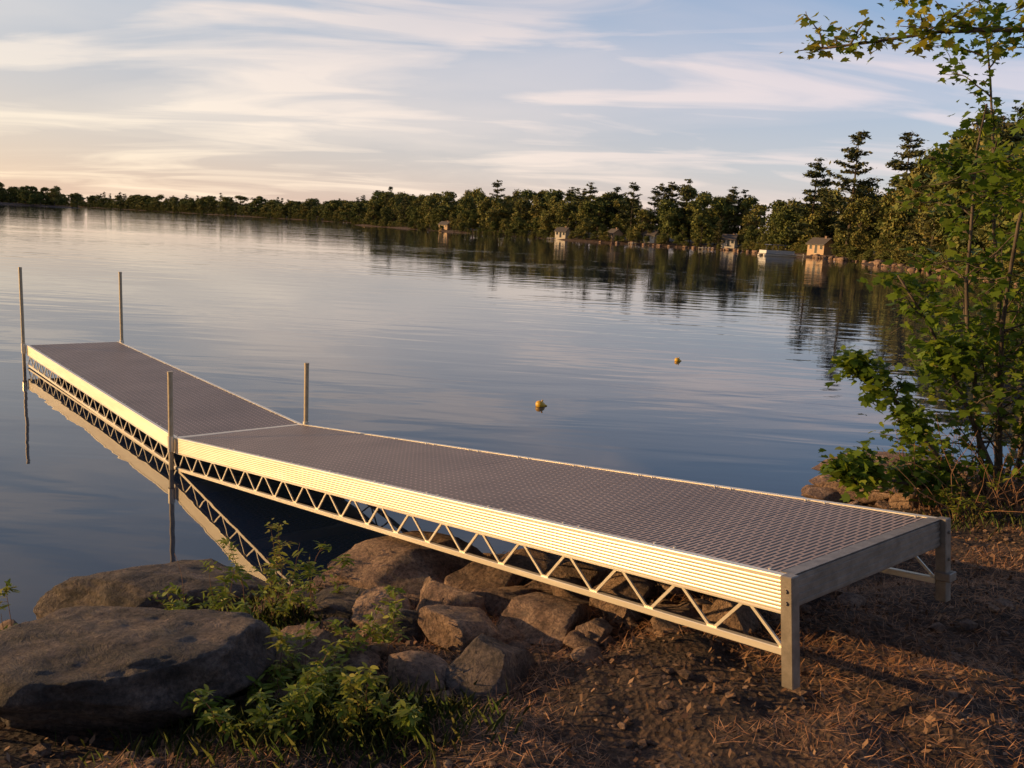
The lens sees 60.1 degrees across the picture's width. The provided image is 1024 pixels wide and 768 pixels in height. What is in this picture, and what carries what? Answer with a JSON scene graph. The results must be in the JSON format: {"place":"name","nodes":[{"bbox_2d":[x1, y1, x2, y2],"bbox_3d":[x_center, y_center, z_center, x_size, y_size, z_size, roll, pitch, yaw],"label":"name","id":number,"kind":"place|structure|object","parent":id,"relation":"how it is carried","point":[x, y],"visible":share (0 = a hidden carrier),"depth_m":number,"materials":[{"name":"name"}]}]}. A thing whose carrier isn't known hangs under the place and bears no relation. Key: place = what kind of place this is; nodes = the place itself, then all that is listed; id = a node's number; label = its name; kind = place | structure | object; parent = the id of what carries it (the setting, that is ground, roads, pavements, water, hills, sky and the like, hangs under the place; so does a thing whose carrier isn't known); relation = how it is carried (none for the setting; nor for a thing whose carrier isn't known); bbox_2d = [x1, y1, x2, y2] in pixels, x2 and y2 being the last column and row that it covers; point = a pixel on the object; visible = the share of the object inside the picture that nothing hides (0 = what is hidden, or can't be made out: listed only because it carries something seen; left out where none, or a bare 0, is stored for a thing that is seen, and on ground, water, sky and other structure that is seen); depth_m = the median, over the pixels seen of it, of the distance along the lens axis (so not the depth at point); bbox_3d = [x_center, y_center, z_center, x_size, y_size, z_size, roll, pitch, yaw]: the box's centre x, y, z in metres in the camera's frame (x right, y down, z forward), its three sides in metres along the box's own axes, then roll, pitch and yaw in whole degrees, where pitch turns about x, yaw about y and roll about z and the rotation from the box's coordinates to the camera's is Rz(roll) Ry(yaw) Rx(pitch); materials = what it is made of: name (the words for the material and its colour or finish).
{"place":"outdoors","nodes":[
{"label":"outdoors","id":0,"kind":"place"},
{"bbox_2d":[0,204,1023,623],"bbox_3d":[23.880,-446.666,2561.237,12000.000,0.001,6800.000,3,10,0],"label":"lake water","id":1,"kind":"structure","parent":0,"point":[484,342],"depth_m":17.74,"materials":[{"name":"blue liquid"}]},
{"bbox_2d":[18,267,955,690],"bbox_3d":[-2.842,0.984,9.458,1.584,3.494,13.976,-5,13,-39],"label":"dock","id":2,"kind":"object","parent":1,"relation":"in","point":[784,555],"visible":0.97,"depth_m":5.32,"materials":[{"name":"metal"}]},
{"bbox_2d":[535,400,546,406],"bbox_3d":[0.447,0.305,13.267,0.191,0.139,0.150,17,19,-30],"label":"mooring buoy","id":3,"kind":"object","parent":1,"relation":"on","point":[539,403],"visible":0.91,"depth_m":13.21,"materials":[{"name":"yellow plastic"}]},
{"bbox_2d":[757,244,796,256],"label":"pontoon boat","id":4,"kind":"object","parent":1,"relation":"on","point":[778,253],"visible":0.97,"depth_m":168.70,"materials":[{"name":"metal"}]},
{"bbox_2d":[801,485,861,503],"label":"rock","id":5,"kind":"object","parent":1,"relation":"in","point":[820,493],"visible":0.34,"depth_m":8.76,"materials":[{"name":"stone"}]},
{"bbox_2d":[0,202,1023,767],"bbox_3d":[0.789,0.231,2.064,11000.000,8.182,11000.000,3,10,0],"label":"ground","id":6,"kind":"structure","parent":0,"point":[698,744],"depth_m":3.73,"materials":[{"name":"brown soil"}]},
{"bbox_2d":[0,579,22,630],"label":"weed plant","id":7,"kind":"object","parent":6,"relation":"on","point":[6,588],"visible":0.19,"depth_m":4.12,"materials":[{"name":"green plant"}]},
{"bbox_2d":[0,606,277,731],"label":"boulder","id":8,"kind":"object","parent":6,"relation":"on","point":[77,669],"visible":0.89,"depth_m":3.61,"materials":[{"name":"stone"}]},
{"bbox_2d":[33,558,283,618],"bbox_3d":[-2.065,1.405,5.619,1.329,0.527,1.269,7,11,23],"label":"boulder","id":9,"kind":"object","parent":6,"relation":"on","point":[136,586],"visible":0.37,"depth_m":5.35,"materials":[{"name":"stone"}]},
{"bbox_2d":[148,553,200,609],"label":"weed plant","id":10,"kind":"object","parent":6,"relation":"on","point":[172,591],"visible":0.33,"depth_m":4.54,"materials":[{"name":"green plant"}]},
{"bbox_2d":[172,596,271,632],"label":"weed plant","id":11,"kind":"object","parent":6,"relation":"on","point":[183,605],"visible":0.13,"depth_m":4.36,"materials":[{"name":"green plant"}]},
{"bbox_2d":[197,534,262,611],"bbox_3d":[-1.550,1.105,4.764,0.368,0.560,0.478,3,10,0],"label":"weed plant","id":12,"kind":"object","parent":6,"relation":"on","point":[224,592],"visible":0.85,"depth_m":4.73,"materials":[{"name":"green plant"}]},
{"bbox_2d":[173,656,333,729],"bbox_3d":[-1.077,1.351,3.748,0.685,0.259,0.194,-5,13,-40],"label":"weed plant","id":13,"kind":"object","parent":6,"relation":"on","point":[254,689],"visible":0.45,"depth_m":3.75,"materials":[{"name":"green plant"}]},
{"bbox_2d":[187,683,326,746],"bbox_3d":[-0.966,1.259,3.365,0.525,0.287,0.228,2,10,-8],"label":"weed plant","id":14,"kind":"object","parent":6,"relation":"on","point":[299,696],"visible":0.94,"depth_m":3.36,"materials":[{"name":"green plant"}]},
{"bbox_2d":[261,518,298,592],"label":"weed plant","id":15,"kind":"object","parent":6,"relation":"on","point":[276,566],"visible":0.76,"depth_m":5.66,"materials":[{"name":"green plant"}]},
{"bbox_2d":[254,544,310,625],"bbox_3d":[-1.226,1.136,4.862,0.377,0.537,0.270,9,12,31],"label":"weed plant","id":16,"kind":"object","parent":6,"relation":"on","point":[287,606],"visible":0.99,"depth_m":4.86,"materials":[{"name":"green plant"}]},
{"bbox_2d":[262,618,319,690],"bbox_3d":[-0.997,1.253,3.951,0.248,0.391,0.299,6,10,15],"label":"weed plant","id":17,"kind":"object","parent":6,"relation":"on","point":[278,669],"visible":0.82,"depth_m":3.95,"materials":[{"name":"green plant"}]},
{"bbox_2d":[245,625,349,690],"bbox_3d":[-1.029,1.337,4.221,0.635,0.351,0.358,-7,5,-27],"label":"rock","id":18,"kind":"object","parent":6,"relation":"on","point":[314,648],"visible":0.2,"depth_m":4.14,"materials":[{"name":"stone"}]},
{"bbox_2d":[294,652,341,713],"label":"weed plant","id":19,"kind":"object","parent":6,"relation":"on","point":[311,677],"visible":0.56,"depth_m":3.60,"materials":[{"name":"green plant"}]},
{"bbox_2d":[286,541,354,614],"bbox_3d":[-1.120,1.132,5.124,0.275,0.459,0.486,7,11,20],"label":"weed plant","id":20,"kind":"object","parent":6,"relation":"on","point":[308,567],"visible":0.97,"depth_m":5.08,"materials":[{"name":"green plant"}]},
{"bbox_2d":[313,570,346,590],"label":"rock","id":21,"kind":"object","parent":6,"relation":"on","point":[327,583],"visible":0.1,"depth_m":5.69,"materials":[{"name":"stone"}]},
{"bbox_2d":[317,639,350,699],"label":"weed plant","id":22,"kind":"object","parent":6,"relation":"on","point":[332,654],"visible":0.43,"depth_m":3.87,"materials":[{"name":"green plant"}]},
{"bbox_2d":[339,642,379,676],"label":"rock","id":23,"kind":"object","parent":6,"relation":"on","point":[374,657],"visible":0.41,"depth_m":4.17,"materials":[{"name":"stone"}]},
{"bbox_2d":[307,584,414,620],"bbox_3d":[-0.888,1.319,5.205,0.632,0.194,0.460,3,10,2],"label":"rock","id":24,"kind":"object","parent":6,"relation":"on","point":[340,603],"visible":0.33,"depth_m":5.07,"materials":[{"name":"stone"}]},
{"bbox_2d":[330,662,395,733],"bbox_3d":[-0.596,1.237,3.531,0.272,0.343,0.280,0,10,-18],"label":"weed plant","id":25,"kind":"object","parent":6,"relation":"on","point":[351,682],"visible":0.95,"depth_m":3.47,"materials":[{"name":"green plant"}]},
{"bbox_2d":[322,584,409,660],"bbox_3d":[-0.705,1.144,4.236,0.424,0.390,0.285,-1,11,-20],"label":"weed plant","id":26,"kind":"object","parent":6,"relation":"on","point":[383,628],"visible":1,"depth_m":4.25,"materials":[{"name":"green plant"}]},
{"bbox_2d":[351,587,413,627],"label":"rock","id":27,"kind":"object","parent":6,"relation":"on","point":[363,604],"visible":0.38,"depth_m":4.91,"materials":[{"name":"stone"}]},
{"bbox_2d":[370,605,427,641],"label":"rock","id":28,"kind":"object","parent":6,"relation":"on","point":[412,628],"visible":0.3,"depth_m":4.52,"materials":[{"name":"stone"}]},
{"bbox_2d":[327,530,485,595],"bbox_3d":[-0.578,1.274,5.805,1.155,0.358,0.990,2,17,-29],"label":"rock","id":29,"kind":"object","parent":6,"relation":"on","point":[407,567],"visible":0.4,"depth_m":5.73,"materials":[{"name":"stone"}]},
{"bbox_2d":[386,690,427,743],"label":"weed plant","id":30,"kind":"object","parent":6,"relation":"on","point":[406,717],"visible":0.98,"depth_m":3.35,"materials":[{"name":"green plant"}]},
{"bbox_2d":[438,220,451,229],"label":"cabin","id":31,"kind":"object","parent":6,"relation":"on","point":[446,224],"visible":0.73,"depth_m":354.94,"materials":[{"name":"beige wood"}]},
{"bbox_2d":[416,576,489,617],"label":"rock","id":32,"kind":"object","parent":6,"relation":"on","point":[433,592],"visible":0.47,"depth_m":4.98,"materials":[{"name":"stone"}]},
{"bbox_2d":[418,604,500,654],"bbox_3d":[-0.266,1.276,4.569,0.441,0.274,0.420,2,17,-29],"label":"rock","id":33,"kind":"object","parent":6,"relation":"on","point":[459,629],"visible":0.73,"depth_m":4.45,"materials":[{"name":"stone"}]},
{"bbox_2d":[0,493,931,718],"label":"shore rubble","id":34,"kind":"object","parent":6,"relation":"on","point":[410,665],"visible":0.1,"depth_m":4.63,"materials":[{"name":"stone"}]},
{"bbox_2d":[444,561,526,590],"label":"rock","id":35,"kind":"object","parent":6,"relation":"on","point":[471,576],"visible":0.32,"depth_m":5.53,"materials":[{"name":"stone"}]},
{"bbox_2d":[445,633,535,700],"bbox_3d":[-0.084,1.397,4.081,0.437,0.410,0.447,4,10,5],"label":"rock","id":36,"kind":"object","parent":6,"relation":"on","point":[491,663],"visible":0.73,"depth_m":4.00,"materials":[{"name":"stone"}]},
{"bbox_2d":[470,586,536,618],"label":"rock","id":37,"kind":"object","parent":6,"relation":"on","point":[496,600],"visible":0.41,"depth_m":5.16,"materials":[{"name":"stone"}]},
{"bbox_2d":[496,618,523,643],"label":"rock","id":38,"kind":"object","parent":6,"relation":"on","point":[507,627],"visible":0.5,"depth_m":4.57,"materials":[{"name":"stone"}]},
{"bbox_2d":[0,115,1023,285],"bbox_3d":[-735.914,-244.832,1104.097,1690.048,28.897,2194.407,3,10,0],"label":"distant forest","id":39,"kind":"object","parent":6,"relation":"on","point":[545,213],"visible":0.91,"depth_m":244.71,"materials":[{"name":"green plant"}]},
{"bbox_2d":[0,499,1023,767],"bbox_3d":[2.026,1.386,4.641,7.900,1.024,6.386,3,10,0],"label":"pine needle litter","id":40,"kind":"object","parent":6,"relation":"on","point":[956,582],"visible":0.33,"depth_m":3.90,"materials":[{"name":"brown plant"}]},
{"bbox_2d":[20,499,1023,767],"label":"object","id":41,"kind":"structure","parent":6,"relation":"on","point":[42,749],"depth_m":3.89,"materials":[{"name":"plant"}]},
{"bbox_2d":[500,548,563,585],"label":"rock","id":42,"kind":"object","parent":6,"relation":"on","point":[546,562],"visible":0.3,"depth_m":6.09,"materials":[{"name":"stone"}]},
{"bbox_2d":[55,500,1023,767],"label":"grass","id":43,"kind":"structure","parent":6,"relation":"on","point":[325,730],"depth_m":3.43,"materials":[{"name":"green plant"}]},
{"bbox_2d":[496,592,591,647],"bbox_3d":[0.186,1.293,4.817,0.434,0.236,0.590,8,11,26],"label":"rock","id":44,"kind":"object","parent":6,"relation":"on","point":[534,616],"visible":0.68,"depth_m":4.68,"materials":[{"name":"stone"}]},
{"bbox_2d":[554,226,570,239],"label":"cabin","id":45,"kind":"object","parent":6,"relation":"on","point":[562,232],"visible":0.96,"depth_m":266.80,"materials":[{"name":"white wood"}]},
{"bbox_2d":[523,562,610,594],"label":"rock","id":46,"kind":"object","parent":6,"relation":"on","point":[592,574],"visible":0.38,"depth_m":5.48,"materials":[{"name":"stone"}]},
{"bbox_2d":[570,646,603,665],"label":"rock","id":47,"kind":"object","parent":6,"relation":"on","point":[581,654],"visible":0.78,"depth_m":4.24,"materials":[{"name":"stone"}]},
{"bbox_2d":[575,617,612,642],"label":"rock","id":48,"kind":"object","parent":6,"relation":"on","point":[600,628],"visible":0.66,"depth_m":4.54,"materials":[{"name":"stone"}]},
{"bbox_2d":[590,588,628,620],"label":"rock","id":49,"kind":"object","parent":6,"relation":"on","point":[599,605],"visible":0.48,"depth_m":4.86,"materials":[{"name":"stone"}]},
{"bbox_2d":[605,186,621,228],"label":"pine tree","id":50,"kind":"object","parent":6,"relation":"on","point":[614,196],"visible":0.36,"depth_m":261.73,"materials":[{"name":"green plant"}]},
{"bbox_2d":[607,227,623,240],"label":"cabin","id":51,"kind":"object","parent":6,"relation":"on","point":[614,232],"visible":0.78,"depth_m":250.84,"materials":[{"name":"wood"}]},
{"bbox_2d":[589,572,655,610],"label":"rock","id":52,"kind":"object","parent":6,"relation":"on","point":[618,582],"visible":0.38,"depth_m":5.13,"materials":[{"name":"stone"}]},
{"bbox_2d":[642,229,660,242],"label":"cabin","id":53,"kind":"object","parent":6,"relation":"on","point":[652,237],"visible":0.56,"depth_m":243.33,"materials":[{"name":"grey wood"}]},
{"bbox_2d":[653,183,669,228],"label":"pine tree","id":54,"kind":"object","parent":6,"relation":"on","point":[658,198],"visible":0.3,"depth_m":251.69,"materials":[{"name":"green plant"}]},
{"bbox_2d":[655,181,679,240],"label":"pine tree","id":55,"kind":"object","parent":6,"relation":"on","point":[675,187],"visible":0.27,"depth_m":249.41,"materials":[{"name":"green plant"}]},
{"bbox_2d":[649,603,700,630],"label":"rock","id":56,"kind":"object","parent":6,"relation":"on","point":[684,612],"visible":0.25,"depth_m":4.77,"materials":[{"name":"stone"}]},
{"bbox_2d":[655,581,697,596],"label":"rock","id":57,"kind":"object","parent":6,"relation":"on","point":[664,587],"visible":0.1,"depth_m":5.14,"materials":[{"name":"stone"}]},
{"bbox_2d":[720,233,738,247],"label":"cabin","id":58,"kind":"object","parent":6,"relation":"on","point":[730,240],"visible":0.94,"depth_m":226.37,"materials":[{"name":"beige wood"}]},
{"bbox_2d":[725,186,744,233],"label":"pine tree","id":59,"kind":"object","parent":6,"relation":"on","point":[739,201],"visible":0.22,"depth_m":237.87,"materials":[{"name":"green plant"}]},
{"bbox_2d":[733,189,750,244],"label":"pine tree","id":60,"kind":"object","parent":6,"relation":"on","point":[744,196],"visible":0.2,"depth_m":238.07,"materials":[{"name":"green plant"}]},
{"bbox_2d":[599,241,1017,286],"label":"shoreline boulders","id":61,"kind":"object","parent":6,"relation":"on","point":[879,262],"visible":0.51,"depth_m":160.00,"materials":[{"name":"stone"}]},
{"bbox_2d":[784,158,835,253],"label":"pine tree","id":62,"kind":"object","parent":6,"relation":"on","point":[814,197],"visible":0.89,"depth_m":181.95,"materials":[{"name":"green plant"}]},
{"bbox_2d":[805,236,834,254],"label":"cabin","id":63,"kind":"object","parent":6,"relation":"on","point":[818,245],"visible":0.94,"depth_m":176.98,"materials":[{"name":"beige wood"}]},
{"bbox_2d":[809,245,822,252],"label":"windows and door","id":64,"kind":"structure","parent":63,"relation":"in","point":[810,247],"depth_m":177.53,"materials":[{"name":"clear glass"}]},
{"bbox_2d":[820,130,883,243],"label":"pine tree","id":65,"kind":"object","parent":6,"relation":"on","point":[853,152],"visible":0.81,"depth_m":167.50,"materials":[{"name":"green plant"}]},
{"bbox_2d":[808,474,916,504],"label":"rock","id":66,"kind":"object","parent":6,"relation":"on","point":[822,481],"visible":0.26,"depth_m":8.69,"materials":[{"name":"stone"}]},
{"bbox_2d":[862,131,928,228],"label":"pine tree","id":67,"kind":"object","parent":6,"relation":"on","point":[897,164],"visible":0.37,"depth_m":158.90,"materials":[{"name":"green plant"}]},
{"bbox_2d":[780,0,1023,62],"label":"maple tree","id":68,"kind":"object","parent":6,"relation":"on","point":[963,24],"visible":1,"depth_m":7.38,"materials":[{"name":"green plant"}]},
{"bbox_2d":[811,451,1004,473],"bbox_3d":[4.484,0.987,9.985,1.989,0.517,1.736,7,11,24],"label":"rock","id":69,"kind":"object","parent":6,"relation":"on","point":[879,453],"visible":0.12,"depth_m":9.69,"materials":[{"name":"stone"}]},
{"bbox_2d":[817,0,1023,506],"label":"maple tree","id":70,"kind":"object","parent":6,"relation":"on","point":[855,470],"visible":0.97,"depth_m":7.72,"materials":[{"name":"green plant"}]},
{"bbox_2d":[836,413,1023,522],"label":"dry brush","id":71,"kind":"object","parent":6,"relation":"on","point":[1007,499],"visible":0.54,"depth_m":7.59,"materials":[{"name":"brown plant"}]},
{"bbox_2d":[917,471,1023,506],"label":"rock","id":72,"kind":"object","parent":6,"relation":"on","point":[1009,493],"visible":0.15,"depth_m":8.04,"materials":[{"name":"stone"}]},
{"bbox_2d":[933,476,1009,521],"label":"weed plant","id":73,"kind":"object","parent":6,"relation":"on","point":[955,508],"visible":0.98,"depth_m":7.19,"materials":[{"name":"green plant"}]},
{"bbox_2d":[1005,104,1023,122],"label":"pine tree","id":74,"kind":"object","parent":6,"relation":"on","point":[1020,110],"visible":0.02,"depth_m":117.01,"materials":[{"name":"green plant"}]},
{"bbox_2d":[0,0,1023,232],"label":"sky","id":75,"kind":"structure","parent":0,"point":[293,100],"materials":[{"name":"blue"}]}
]}

